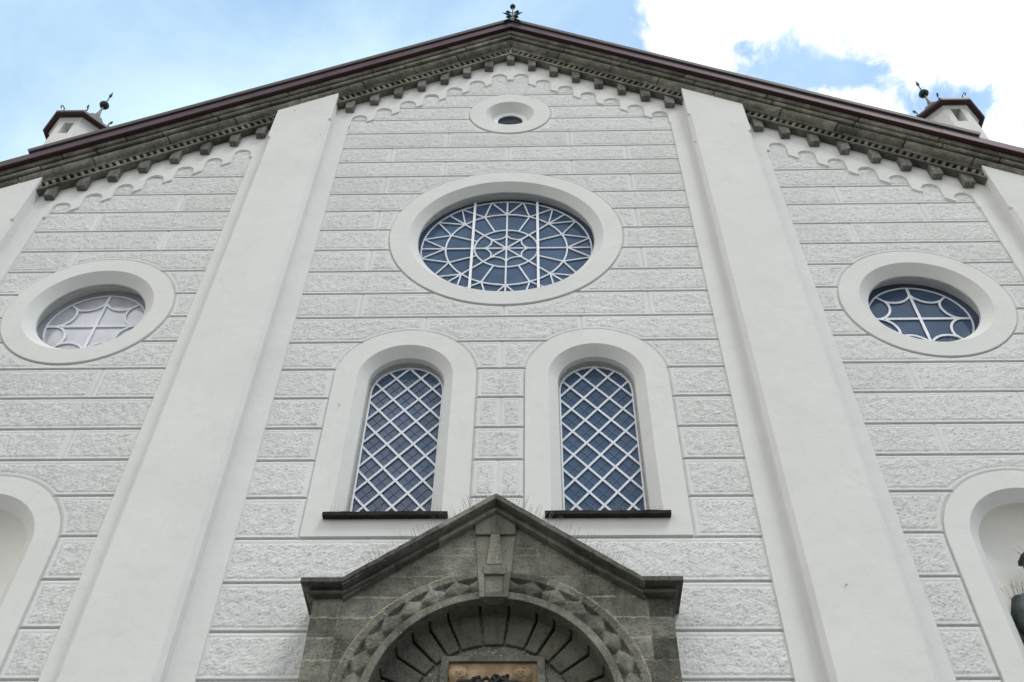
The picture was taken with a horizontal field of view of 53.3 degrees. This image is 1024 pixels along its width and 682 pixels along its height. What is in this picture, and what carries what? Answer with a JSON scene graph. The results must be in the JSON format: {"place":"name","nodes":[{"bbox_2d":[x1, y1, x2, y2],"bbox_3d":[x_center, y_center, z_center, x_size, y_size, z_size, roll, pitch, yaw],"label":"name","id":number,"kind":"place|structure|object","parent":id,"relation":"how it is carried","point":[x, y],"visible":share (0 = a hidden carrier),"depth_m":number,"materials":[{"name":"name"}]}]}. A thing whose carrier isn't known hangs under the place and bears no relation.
{"place":"outdoors","nodes":[
{"label":"outdoors","id":0,"kind":"place"},
{"bbox_2d":[0,0,1023,161],"label":"sky","id":1,"kind":"structure","parent":0,"point":[154,57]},
{"label":"ground","id":2,"kind":"structure","parent":0,"visible":0},
{"bbox_2d":[0,4,1023,681],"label":"church","id":3,"kind":"structure","parent":2,"relation":"on","point":[510,348],"depth_m":14.85,"materials":[{"name":"paint"}]},
{"bbox_2d":[0,260,173,365],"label":"round window","id":4,"kind":"structure","parent":3,"relation":"in","point":[96,310],"depth_m":16.67,"materials":[{"name":"paint"}]},
{"bbox_2d":[299,331,475,538],"bbox_3d":[-1.576,1.248,14.316,2.090,4.015,0.504,-1,-50,1],"label":"arched window","id":5,"kind":"structure","parent":3,"relation":"in","point":[395,452],"depth_m":14.20,"materials":[{"name":"paint"}]},
{"bbox_2d":[390,172,622,306],"bbox_3d":[-0.101,-1.736,17.890,4.040,4.040,0.405,-1,-50,1],"label":"rose window","id":6,"kind":"structure","parent":3,"relation":"in","point":[503,239],"depth_m":18.07,"materials":[{"name":"paint"}]},
{"bbox_2d":[470,95,549,133],"bbox_3d":[-0.039,-4.606,21.212,1.664,1.664,0.295,-1,-50,1],"label":"eye window","id":7,"kind":"structure","parent":3,"relation":"in","point":[501,114],"depth_m":21.28,"materials":[{"name":"paint"}]},
{"bbox_2d":[525,329,693,537],"bbox_3d":[1.228,1.224,14.253,2.090,4.015,0.504,-1,-50,1],"label":"arched window","id":8,"kind":"structure","parent":3,"relation":"in","point":[603,452],"depth_m":14.13,"materials":[{"name":"paint"}]},
{"bbox_2d":[838,251,1016,357],"bbox_3d":[6.518,-0.473,16.201,2.660,2.660,0.445,-1,-50,1],"label":"round window","id":9,"kind":"structure","parent":3,"relation":"in","point":[925,304],"depth_m":16.36,"materials":[{"name":"paint"}]},
{"bbox_2d":[1000,546,1023,635],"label":"statue","id":10,"kind":"object","parent":3,"relation":"on","point":[1017,608],"visible":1,"depth_m":11.85,"materials":[{"name":"grey metal"}]}
]}

